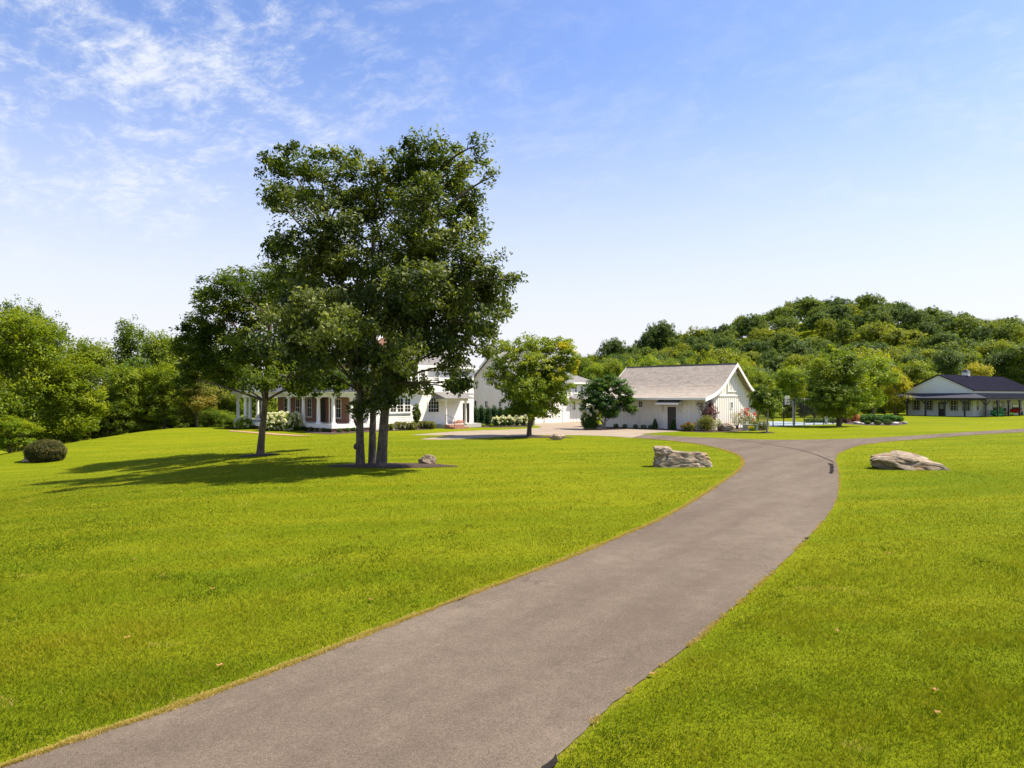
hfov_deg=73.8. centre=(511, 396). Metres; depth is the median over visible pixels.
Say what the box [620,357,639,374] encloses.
tree
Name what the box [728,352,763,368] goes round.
tree
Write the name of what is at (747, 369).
tree
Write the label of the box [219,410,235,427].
tree
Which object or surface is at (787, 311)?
tree
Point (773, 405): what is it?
tree
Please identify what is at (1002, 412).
tractor
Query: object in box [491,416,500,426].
hydrangea
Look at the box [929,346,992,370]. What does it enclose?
tree
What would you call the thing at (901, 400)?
tree
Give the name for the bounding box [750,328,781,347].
tree
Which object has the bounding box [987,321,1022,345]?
tree
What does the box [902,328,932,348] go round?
tree
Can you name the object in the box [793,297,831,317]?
tree
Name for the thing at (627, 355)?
tree
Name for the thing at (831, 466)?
sealed crack
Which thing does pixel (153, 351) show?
tree
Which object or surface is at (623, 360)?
tree
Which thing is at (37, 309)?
tree
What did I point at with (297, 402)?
window
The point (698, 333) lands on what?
tree
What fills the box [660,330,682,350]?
tree
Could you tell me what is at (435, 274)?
tree
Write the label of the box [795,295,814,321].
tree
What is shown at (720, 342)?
tree
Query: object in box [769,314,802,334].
tree
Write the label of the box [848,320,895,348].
tree
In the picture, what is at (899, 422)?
mulch bed
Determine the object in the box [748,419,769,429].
shrub
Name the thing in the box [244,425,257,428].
shrub
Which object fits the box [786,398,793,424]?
basketball hoop
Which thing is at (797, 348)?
tree
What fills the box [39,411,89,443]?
tree
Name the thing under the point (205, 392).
tree
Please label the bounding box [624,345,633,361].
tree
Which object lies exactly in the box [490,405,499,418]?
laurel shrub
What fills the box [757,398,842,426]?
court fence
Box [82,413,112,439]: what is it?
tree
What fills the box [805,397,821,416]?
tree
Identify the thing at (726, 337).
tree
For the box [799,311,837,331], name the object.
tree
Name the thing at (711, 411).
smoke bush
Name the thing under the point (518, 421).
hydrangea
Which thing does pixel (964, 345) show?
tree
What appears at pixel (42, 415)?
tree
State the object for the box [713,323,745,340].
tree
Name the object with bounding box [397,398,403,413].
window
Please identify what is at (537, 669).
driveway
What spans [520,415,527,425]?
hydrangea
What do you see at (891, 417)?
juniper
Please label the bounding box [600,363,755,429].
barn
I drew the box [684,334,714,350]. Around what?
tree
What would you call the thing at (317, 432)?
mulch bed
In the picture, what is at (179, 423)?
tree
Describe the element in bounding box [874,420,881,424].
boxwood ball
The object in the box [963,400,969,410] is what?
window
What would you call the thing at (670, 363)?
tree
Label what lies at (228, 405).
tree
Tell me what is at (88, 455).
ground
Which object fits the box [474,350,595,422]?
garage
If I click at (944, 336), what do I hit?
tree
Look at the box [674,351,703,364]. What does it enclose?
tree
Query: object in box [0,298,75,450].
tree
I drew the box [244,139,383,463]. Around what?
tree
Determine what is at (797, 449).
tar joint
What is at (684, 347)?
tree
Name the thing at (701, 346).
tree
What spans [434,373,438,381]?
window
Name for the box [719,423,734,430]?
boulder
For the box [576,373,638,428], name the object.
tree
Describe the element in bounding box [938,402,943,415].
door
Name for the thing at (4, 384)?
tree
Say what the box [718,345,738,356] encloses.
tree
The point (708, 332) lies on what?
tree
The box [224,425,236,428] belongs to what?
shrub
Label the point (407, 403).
window
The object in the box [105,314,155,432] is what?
tree
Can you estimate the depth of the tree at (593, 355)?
300.12 m
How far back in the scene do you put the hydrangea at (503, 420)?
68.19 m
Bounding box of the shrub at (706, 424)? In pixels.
[695,415,718,430]
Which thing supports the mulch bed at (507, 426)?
on the ground at (88, 455)
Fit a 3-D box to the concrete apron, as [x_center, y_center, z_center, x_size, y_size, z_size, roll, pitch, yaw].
[6.712,2.990,63.688,18.159,0.001,39.891,0,0,24]
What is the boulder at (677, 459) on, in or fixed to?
on the ground at (88, 455)
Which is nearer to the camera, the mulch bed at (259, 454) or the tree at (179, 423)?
the mulch bed at (259, 454)
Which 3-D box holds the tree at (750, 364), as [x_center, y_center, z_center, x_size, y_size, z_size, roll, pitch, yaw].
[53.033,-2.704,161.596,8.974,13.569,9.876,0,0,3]
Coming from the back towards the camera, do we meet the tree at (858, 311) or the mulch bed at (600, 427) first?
the tree at (858, 311)
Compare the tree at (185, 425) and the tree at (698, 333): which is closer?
the tree at (185, 425)
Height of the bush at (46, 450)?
1.486 m
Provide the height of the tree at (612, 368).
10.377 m
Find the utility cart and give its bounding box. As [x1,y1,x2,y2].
[1010,404,1022,415]
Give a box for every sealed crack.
[542,753,557,767]
[828,463,833,473]
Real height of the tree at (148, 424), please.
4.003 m
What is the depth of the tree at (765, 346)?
236.89 m
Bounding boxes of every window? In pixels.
[284,398,287,411]
[295,399,299,416]
[307,399,311,417]
[335,399,341,418]
[389,401,396,413]
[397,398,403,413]
[404,398,410,412]
[420,369,425,380]
[427,397,439,412]
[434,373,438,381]
[638,401,643,407]
[913,400,918,409]
[926,400,931,409]
[950,400,956,409]
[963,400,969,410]
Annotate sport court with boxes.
[758,421,835,425]
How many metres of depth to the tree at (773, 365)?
182.84 m
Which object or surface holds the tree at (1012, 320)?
on the ground at (88, 455)
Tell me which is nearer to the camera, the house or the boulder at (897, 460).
the boulder at (897, 460)
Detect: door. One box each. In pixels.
[320,398,325,421]
[463,403,468,422]
[526,415,542,422]
[546,403,561,422]
[668,407,675,428]
[727,378,736,391]
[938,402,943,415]
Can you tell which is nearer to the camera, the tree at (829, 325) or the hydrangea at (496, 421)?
the hydrangea at (496, 421)
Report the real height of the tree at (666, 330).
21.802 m
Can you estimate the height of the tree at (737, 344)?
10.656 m
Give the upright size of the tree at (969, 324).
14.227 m
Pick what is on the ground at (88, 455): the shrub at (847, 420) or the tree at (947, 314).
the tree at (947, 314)
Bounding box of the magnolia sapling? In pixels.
[412,403,420,428]
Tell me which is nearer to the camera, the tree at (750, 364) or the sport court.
the sport court
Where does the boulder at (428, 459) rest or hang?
on the mulch bed at (397, 465)
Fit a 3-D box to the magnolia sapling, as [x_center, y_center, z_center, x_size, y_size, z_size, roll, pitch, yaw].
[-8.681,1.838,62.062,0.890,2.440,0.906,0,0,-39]
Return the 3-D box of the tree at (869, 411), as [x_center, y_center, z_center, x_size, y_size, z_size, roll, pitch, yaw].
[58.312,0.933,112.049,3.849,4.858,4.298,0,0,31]
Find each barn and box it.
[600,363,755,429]
[884,369,1023,416]
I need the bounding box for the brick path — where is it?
[229,430,307,435]
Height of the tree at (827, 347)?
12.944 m
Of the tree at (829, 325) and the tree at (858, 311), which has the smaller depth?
the tree at (829, 325)
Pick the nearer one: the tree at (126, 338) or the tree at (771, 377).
the tree at (126, 338)
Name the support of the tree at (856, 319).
on the ground at (88, 455)
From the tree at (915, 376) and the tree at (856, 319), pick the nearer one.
the tree at (915, 376)
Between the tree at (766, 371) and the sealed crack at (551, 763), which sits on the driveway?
the sealed crack at (551, 763)
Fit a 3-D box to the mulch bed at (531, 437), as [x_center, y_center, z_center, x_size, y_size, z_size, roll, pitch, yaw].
[1.879,2.945,49.956,5.262,0.110,1.261,0,0,0]
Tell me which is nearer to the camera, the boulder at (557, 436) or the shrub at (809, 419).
the boulder at (557, 436)
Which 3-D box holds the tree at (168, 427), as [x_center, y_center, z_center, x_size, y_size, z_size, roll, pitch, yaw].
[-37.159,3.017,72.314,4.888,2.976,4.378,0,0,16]
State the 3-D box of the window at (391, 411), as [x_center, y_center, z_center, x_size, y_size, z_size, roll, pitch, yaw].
[-10.702,0.830,61.499,0.100,1.420,0.860,0,0,45]
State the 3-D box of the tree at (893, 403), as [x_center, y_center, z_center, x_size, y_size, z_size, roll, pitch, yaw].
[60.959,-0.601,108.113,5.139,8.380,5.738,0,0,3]
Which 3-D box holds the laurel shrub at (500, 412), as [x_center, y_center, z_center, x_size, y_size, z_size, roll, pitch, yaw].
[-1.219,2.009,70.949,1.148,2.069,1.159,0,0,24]
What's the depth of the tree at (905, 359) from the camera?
147.27 m
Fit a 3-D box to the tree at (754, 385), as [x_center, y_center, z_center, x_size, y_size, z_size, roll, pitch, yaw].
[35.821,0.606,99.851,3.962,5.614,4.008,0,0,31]
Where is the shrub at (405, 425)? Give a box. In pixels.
[393,421,416,429]
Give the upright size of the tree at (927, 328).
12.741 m
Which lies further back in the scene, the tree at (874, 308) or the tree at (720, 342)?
the tree at (874, 308)
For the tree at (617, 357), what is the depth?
247.41 m
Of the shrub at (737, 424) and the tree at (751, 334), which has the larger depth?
the tree at (751, 334)
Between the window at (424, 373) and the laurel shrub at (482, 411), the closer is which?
the window at (424, 373)
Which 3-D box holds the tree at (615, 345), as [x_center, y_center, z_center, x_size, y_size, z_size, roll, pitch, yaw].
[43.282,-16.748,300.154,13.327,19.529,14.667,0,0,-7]
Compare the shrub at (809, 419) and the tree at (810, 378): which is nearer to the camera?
the shrub at (809, 419)
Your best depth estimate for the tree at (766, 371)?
174.20 m
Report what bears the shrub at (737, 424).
on the mulch bed at (600, 427)
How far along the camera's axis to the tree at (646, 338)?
296.30 m
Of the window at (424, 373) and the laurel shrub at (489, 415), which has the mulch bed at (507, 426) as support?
the laurel shrub at (489, 415)
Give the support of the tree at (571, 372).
on the ground at (88, 455)
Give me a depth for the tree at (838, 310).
275.78 m
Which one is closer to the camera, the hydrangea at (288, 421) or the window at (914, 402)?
the hydrangea at (288, 421)
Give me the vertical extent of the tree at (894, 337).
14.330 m
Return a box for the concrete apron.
[416,421,676,439]
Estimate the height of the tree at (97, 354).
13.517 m
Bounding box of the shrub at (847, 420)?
[841,418,849,422]
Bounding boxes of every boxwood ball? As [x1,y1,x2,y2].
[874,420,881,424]
[883,419,891,424]
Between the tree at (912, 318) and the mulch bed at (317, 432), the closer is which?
the mulch bed at (317, 432)
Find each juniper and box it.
[859,414,896,422]
[884,415,903,420]
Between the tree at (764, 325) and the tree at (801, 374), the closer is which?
the tree at (801, 374)
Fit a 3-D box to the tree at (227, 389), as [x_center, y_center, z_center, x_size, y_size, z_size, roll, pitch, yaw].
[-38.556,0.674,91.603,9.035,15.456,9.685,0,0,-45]
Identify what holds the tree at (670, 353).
on the ground at (88, 455)
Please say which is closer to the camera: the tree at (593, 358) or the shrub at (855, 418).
the shrub at (855, 418)
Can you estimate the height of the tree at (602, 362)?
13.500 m
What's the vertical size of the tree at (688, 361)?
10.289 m
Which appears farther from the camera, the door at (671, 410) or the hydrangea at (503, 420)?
the hydrangea at (503, 420)
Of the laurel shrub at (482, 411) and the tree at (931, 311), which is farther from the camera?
the tree at (931, 311)
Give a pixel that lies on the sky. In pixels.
(686, 164)
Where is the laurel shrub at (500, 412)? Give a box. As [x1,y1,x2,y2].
[497,406,505,416]
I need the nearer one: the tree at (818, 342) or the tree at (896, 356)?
the tree at (896, 356)
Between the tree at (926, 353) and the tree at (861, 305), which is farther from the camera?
the tree at (861, 305)
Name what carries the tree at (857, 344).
on the ground at (88, 455)
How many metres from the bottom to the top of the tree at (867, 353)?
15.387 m
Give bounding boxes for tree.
[0,294,35,451]
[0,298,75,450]
[0,371,12,402]
[0,414,46,452]
[11,417,51,445]
[18,395,67,440]
[20,350,113,442]
[25,298,43,421]
[35,310,70,442]
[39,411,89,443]
[57,336,116,438]
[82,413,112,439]
[87,394,139,436]
[98,363,153,433]
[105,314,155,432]
[108,411,141,436]
[125,397,179,432]
[127,405,158,432]
[136,359,196,428]
[138,329,184,410]
[154,414,179,429]
[157,333,219,411]
[164,260,352,453]
[165,405,194,428]
[166,403,200,427]
[170,375,229,427]
[183,412,207,427]
[192,411,229,427]
[194,346,248,409]
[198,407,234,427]
[201,388,255,425]
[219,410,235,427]
[240,397,277,418]
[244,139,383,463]
[328,146,418,462]
[366,123,528,465]
[481,331,581,435]
[563,364,579,374]
[572,356,596,377]
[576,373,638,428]
[580,352,597,361]
[580,355,597,364]
[580,359,606,379]
[595,337,626,359]
[597,355,619,375]
[601,358,622,381]
[608,354,628,361]
[617,357,638,368]
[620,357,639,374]
[622,353,641,361]
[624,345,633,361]
[631,347,655,362]
[633,332,664,350]
[633,355,666,364]
[637,351,659,365]
[643,319,676,349]
[643,351,672,362]
[657,347,682,359]
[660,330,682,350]
[661,358,679,364]
[663,337,683,348]
[669,342,691,352]
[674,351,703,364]
[675,350,696,359]
[677,335,697,347]
[680,326,710,340]
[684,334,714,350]
[684,357,695,364]
[689,339,717,356]
[689,345,754,382]
[698,329,717,338]
[701,355,719,363]
[712,329,737,342]
[712,334,735,348]
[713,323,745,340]
[713,335,740,344]
[716,340,741,349]
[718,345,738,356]
[721,344,744,353]
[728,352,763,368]
[731,315,745,326]
[733,313,764,336]
[736,338,764,353]
[738,357,756,370]
[740,358,756,384]
[744,327,776,348]
[744,349,761,362]
[746,376,784,430]
[747,367,774,409]
[748,367,775,414]
[750,322,771,331]
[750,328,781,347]
[751,366,777,373]
[751,381,764,416]
[753,339,774,354]
[755,348,783,364]
[756,312,770,322]
[756,351,805,373]
[764,305,786,320]
[764,373,786,395]
[768,330,796,354]
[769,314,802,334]
[769,362,814,416]
[770,315,799,340]
[774,306,802,321]
[776,328,799,338]
[777,335,818,355]
[777,339,813,356]
[778,395,797,417]
[780,301,798,309]
[780,350,815,408]
[786,364,807,397]
[792,297,823,317]
[792,396,811,417]
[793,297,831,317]
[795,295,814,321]
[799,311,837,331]
[799,343,877,426]
[802,355,832,390]
[805,307,822,331]
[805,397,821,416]
[808,349,831,361]
[810,338,831,350]
[814,317,840,344]
[815,340,841,353]
[821,296,842,311]
[823,318,859,345]
[824,297,855,313]
[824,302,854,321]
[830,345,860,356]
[833,346,894,387]
[841,303,863,317]
[841,340,870,354]
[842,309,873,334]
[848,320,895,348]
[854,292,892,314]
[854,295,877,312]
[856,350,903,414]
[860,304,891,324]
[860,393,878,414]
[861,341,893,353]
[865,309,898,341]
[872,305,903,324]
[875,389,886,413]
[880,326,919,350]
[880,366,915,414]
[882,345,910,357]
[884,349,914,363]
[891,349,934,384]
[892,301,912,323]
[893,356,938,401]
[896,306,930,334]
[896,389,906,411]
[897,311,934,329]
[901,345,930,354]
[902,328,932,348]
[909,320,942,349]
[915,347,942,361]
[917,330,969,349]
[918,305,942,319]
[928,310,953,330]
[929,315,960,339]
[929,341,966,351]
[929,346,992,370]
[931,347,964,374]
[941,315,995,344]
[954,311,973,334]
[955,338,995,353]
[959,359,995,375]
[967,323,1001,344]
[971,338,1019,370]
[981,348,1023,378]
[985,319,1023,344]
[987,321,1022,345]
[988,315,1023,327]
[999,337,1023,384]
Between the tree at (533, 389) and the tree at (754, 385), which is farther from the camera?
the tree at (754, 385)
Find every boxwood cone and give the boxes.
[652,419,657,428]
[670,419,676,429]
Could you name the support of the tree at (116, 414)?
on the ground at (88, 455)
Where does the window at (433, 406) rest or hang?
in the house
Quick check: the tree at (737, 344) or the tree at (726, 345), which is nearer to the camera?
the tree at (726, 345)
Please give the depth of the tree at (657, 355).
207.90 m
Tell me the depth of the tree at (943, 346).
210.85 m
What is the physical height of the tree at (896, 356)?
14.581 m
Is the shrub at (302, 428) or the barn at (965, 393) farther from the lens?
the barn at (965, 393)
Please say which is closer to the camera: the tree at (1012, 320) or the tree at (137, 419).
the tree at (137, 419)
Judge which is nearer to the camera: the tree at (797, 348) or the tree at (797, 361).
the tree at (797, 361)
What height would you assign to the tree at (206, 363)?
10.922 m
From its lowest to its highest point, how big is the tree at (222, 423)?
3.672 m
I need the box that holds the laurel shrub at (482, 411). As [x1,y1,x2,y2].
[478,405,486,425]
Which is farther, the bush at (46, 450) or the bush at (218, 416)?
the bush at (218, 416)
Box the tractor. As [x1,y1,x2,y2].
[990,402,1006,416]
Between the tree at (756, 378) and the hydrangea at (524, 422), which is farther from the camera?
the tree at (756, 378)
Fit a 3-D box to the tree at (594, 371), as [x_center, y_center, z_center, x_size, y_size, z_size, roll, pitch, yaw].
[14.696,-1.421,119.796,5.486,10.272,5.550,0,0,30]
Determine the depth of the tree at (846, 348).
197.17 m
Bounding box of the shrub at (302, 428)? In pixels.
[292,426,307,430]
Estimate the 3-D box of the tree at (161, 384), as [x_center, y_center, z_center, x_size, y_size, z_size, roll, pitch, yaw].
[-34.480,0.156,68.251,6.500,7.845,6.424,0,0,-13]
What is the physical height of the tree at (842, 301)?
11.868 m
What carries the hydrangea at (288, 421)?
on the ground at (88, 455)
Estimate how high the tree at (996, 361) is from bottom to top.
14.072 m
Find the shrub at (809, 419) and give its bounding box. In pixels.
[805,418,814,422]
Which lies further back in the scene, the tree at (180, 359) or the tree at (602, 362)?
the tree at (602, 362)
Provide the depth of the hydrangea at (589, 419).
61.71 m
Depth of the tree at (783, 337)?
248.67 m
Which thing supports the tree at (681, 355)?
on the ground at (88, 455)
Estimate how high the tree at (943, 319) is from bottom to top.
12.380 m
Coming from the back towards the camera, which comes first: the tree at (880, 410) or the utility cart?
the tree at (880, 410)
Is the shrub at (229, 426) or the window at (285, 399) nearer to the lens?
the shrub at (229, 426)
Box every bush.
[22,439,67,462]
[697,399,719,420]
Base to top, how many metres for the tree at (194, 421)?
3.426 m
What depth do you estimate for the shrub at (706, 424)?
58.63 m
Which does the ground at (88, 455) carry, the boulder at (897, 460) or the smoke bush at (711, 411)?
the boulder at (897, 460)
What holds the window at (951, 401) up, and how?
in the barn at (965, 393)
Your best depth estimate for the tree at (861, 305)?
304.54 m
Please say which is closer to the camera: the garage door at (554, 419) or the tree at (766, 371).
the garage door at (554, 419)
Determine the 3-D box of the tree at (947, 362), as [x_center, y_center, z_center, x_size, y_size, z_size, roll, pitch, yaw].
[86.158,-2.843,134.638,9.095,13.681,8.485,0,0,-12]
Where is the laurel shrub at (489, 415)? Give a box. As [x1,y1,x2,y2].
[484,406,493,425]
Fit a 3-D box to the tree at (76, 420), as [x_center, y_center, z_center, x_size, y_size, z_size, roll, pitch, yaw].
[-38.838,0.308,59.725,6.979,8.685,7.793,0,0,-13]
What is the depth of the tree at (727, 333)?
284.69 m
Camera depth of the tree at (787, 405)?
95.32 m
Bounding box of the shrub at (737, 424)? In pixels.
[731,411,744,428]
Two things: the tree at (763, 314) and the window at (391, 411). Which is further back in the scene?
the tree at (763, 314)
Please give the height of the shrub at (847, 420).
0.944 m
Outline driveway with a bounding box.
[3,429,1023,767]
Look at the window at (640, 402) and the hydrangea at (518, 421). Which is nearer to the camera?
the window at (640, 402)
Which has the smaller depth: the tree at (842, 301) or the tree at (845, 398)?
the tree at (845, 398)
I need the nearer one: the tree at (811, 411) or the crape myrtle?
the crape myrtle
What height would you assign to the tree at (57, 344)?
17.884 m
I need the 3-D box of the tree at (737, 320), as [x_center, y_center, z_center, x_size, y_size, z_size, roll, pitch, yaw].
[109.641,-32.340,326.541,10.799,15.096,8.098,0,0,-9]
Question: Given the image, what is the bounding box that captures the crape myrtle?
[738,408,756,426]
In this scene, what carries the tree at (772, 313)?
on the ground at (88, 455)
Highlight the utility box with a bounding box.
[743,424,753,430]
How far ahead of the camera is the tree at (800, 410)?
97.32 m
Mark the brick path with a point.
(270, 433)
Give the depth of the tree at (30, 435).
59.87 m
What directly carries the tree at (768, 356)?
on the ground at (88, 455)
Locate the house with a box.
[230,335,480,431]
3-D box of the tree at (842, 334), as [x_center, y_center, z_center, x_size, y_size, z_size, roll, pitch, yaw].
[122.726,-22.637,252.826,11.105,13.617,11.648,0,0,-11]
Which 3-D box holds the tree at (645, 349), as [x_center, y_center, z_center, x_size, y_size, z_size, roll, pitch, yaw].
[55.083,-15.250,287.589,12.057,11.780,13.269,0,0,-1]
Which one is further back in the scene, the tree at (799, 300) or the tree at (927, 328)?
the tree at (799, 300)
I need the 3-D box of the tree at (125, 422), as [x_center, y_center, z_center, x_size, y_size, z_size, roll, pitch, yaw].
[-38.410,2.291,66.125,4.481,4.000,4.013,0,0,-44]
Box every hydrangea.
[234,416,253,428]
[266,410,302,430]
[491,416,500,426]
[499,415,507,425]
[506,415,515,425]
[513,415,522,425]
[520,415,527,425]
[579,405,599,428]
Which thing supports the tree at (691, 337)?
on the ground at (88, 455)
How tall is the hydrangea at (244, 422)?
1.258 m
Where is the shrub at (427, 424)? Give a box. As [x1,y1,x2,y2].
[417,420,435,428]
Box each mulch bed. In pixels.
[239,453,276,456]
[305,428,431,433]
[329,463,456,467]
[485,425,526,426]
[502,436,571,437]
[583,424,764,431]
[845,420,901,424]
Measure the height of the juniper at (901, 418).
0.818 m
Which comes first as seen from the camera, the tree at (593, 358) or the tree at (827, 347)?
the tree at (827, 347)
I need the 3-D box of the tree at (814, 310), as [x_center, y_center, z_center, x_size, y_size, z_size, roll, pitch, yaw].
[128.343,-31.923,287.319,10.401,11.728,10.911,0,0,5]
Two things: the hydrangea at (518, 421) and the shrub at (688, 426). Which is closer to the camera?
the shrub at (688, 426)
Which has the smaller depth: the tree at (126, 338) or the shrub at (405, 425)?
the shrub at (405, 425)
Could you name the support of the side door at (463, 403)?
in the house
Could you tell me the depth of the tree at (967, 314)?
272.79 m
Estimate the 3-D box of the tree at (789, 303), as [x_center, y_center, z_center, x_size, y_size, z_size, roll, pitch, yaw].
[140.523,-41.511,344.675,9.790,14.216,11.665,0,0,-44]
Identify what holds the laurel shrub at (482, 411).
on the mulch bed at (507, 426)
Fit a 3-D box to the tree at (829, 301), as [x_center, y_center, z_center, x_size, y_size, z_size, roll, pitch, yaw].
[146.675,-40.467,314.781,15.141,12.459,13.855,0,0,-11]
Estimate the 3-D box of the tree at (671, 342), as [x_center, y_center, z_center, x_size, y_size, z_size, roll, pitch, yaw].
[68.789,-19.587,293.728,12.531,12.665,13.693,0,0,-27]
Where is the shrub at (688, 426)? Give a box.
[680,421,696,430]
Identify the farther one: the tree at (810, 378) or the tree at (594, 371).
the tree at (594, 371)
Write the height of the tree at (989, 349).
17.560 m
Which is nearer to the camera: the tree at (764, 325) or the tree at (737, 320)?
the tree at (764, 325)
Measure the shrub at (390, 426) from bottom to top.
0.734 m
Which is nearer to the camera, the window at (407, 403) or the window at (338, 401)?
the window at (338, 401)
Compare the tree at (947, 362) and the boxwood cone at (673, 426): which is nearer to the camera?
the boxwood cone at (673, 426)
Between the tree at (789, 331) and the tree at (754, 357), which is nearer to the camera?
the tree at (754, 357)
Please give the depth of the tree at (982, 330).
219.73 m
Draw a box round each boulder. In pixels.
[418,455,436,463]
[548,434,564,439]
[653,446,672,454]
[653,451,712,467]
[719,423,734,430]
[870,450,949,469]
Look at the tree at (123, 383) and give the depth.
64.89 m
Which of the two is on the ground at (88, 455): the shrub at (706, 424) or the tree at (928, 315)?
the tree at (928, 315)
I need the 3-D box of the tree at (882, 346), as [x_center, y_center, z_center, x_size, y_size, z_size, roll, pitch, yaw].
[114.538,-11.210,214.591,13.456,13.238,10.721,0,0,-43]
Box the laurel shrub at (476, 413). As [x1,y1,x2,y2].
[474,406,480,422]
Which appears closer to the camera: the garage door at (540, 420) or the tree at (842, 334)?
the garage door at (540, 420)
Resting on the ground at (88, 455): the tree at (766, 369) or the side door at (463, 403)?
the tree at (766, 369)
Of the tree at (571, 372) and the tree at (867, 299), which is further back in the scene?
the tree at (867, 299)
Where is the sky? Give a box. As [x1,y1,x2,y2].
[0,0,1023,397]
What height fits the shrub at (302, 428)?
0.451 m
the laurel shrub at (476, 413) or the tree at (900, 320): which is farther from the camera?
the tree at (900, 320)
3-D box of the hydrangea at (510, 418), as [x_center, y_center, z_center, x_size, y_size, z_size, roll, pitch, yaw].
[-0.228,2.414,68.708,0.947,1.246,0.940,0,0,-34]
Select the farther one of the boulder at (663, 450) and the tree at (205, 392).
the tree at (205, 392)
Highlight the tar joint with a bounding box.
[716,438,834,462]
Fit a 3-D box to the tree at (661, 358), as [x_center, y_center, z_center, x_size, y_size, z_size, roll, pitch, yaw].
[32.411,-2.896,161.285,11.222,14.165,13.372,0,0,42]
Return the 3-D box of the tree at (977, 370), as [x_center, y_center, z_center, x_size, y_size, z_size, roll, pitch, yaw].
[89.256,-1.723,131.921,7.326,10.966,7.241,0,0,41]
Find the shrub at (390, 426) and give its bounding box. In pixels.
[388,423,393,429]
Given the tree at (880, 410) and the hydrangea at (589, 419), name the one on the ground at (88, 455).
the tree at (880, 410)
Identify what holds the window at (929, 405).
in the barn at (965, 393)
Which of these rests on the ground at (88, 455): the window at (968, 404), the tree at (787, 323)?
the tree at (787, 323)
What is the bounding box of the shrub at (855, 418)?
[849,414,859,421]
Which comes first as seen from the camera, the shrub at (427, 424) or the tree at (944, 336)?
the shrub at (427, 424)
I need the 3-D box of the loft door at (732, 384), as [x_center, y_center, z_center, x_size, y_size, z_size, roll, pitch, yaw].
[20.660,-1.100,64.133,0.100,1.360,1.800,0,0,43]
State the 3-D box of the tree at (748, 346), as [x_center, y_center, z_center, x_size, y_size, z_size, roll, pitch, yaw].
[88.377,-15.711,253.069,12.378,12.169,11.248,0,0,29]
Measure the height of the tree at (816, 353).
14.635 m
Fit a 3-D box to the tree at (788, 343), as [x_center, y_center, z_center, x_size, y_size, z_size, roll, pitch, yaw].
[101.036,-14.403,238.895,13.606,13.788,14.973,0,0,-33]
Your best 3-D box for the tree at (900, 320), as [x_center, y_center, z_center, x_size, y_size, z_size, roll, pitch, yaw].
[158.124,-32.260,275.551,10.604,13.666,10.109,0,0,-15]
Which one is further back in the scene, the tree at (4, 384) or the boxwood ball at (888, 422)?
the boxwood ball at (888, 422)
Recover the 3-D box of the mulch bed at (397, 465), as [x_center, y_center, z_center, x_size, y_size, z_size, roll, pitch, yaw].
[-5.156,2.946,29.456,5.756,0.111,1.888,0,0,0]
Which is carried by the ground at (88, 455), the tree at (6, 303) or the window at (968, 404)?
the tree at (6, 303)
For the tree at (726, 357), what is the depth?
144.67 m
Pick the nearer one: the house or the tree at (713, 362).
the house
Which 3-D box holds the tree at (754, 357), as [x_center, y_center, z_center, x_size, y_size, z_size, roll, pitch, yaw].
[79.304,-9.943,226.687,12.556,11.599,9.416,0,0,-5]
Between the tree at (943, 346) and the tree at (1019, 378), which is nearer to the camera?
the tree at (1019, 378)
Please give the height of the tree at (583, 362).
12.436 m
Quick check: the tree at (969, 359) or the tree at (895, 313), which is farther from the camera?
the tree at (895, 313)
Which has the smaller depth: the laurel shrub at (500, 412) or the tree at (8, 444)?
the tree at (8, 444)
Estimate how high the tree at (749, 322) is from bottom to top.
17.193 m
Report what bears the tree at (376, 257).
on the mulch bed at (397, 465)
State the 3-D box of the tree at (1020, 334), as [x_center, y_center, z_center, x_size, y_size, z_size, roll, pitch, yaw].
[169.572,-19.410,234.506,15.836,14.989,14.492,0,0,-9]
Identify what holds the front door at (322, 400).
in the house
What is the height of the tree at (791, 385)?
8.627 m
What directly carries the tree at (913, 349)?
on the ground at (88, 455)
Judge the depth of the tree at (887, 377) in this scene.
91.05 m
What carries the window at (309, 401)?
in the house
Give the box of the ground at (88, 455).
[0,323,1023,767]
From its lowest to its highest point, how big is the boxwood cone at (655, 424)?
1.040 m
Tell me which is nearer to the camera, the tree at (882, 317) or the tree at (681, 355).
the tree at (681, 355)
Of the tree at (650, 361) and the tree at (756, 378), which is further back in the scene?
the tree at (650, 361)
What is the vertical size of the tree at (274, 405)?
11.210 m
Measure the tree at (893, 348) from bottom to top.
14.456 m

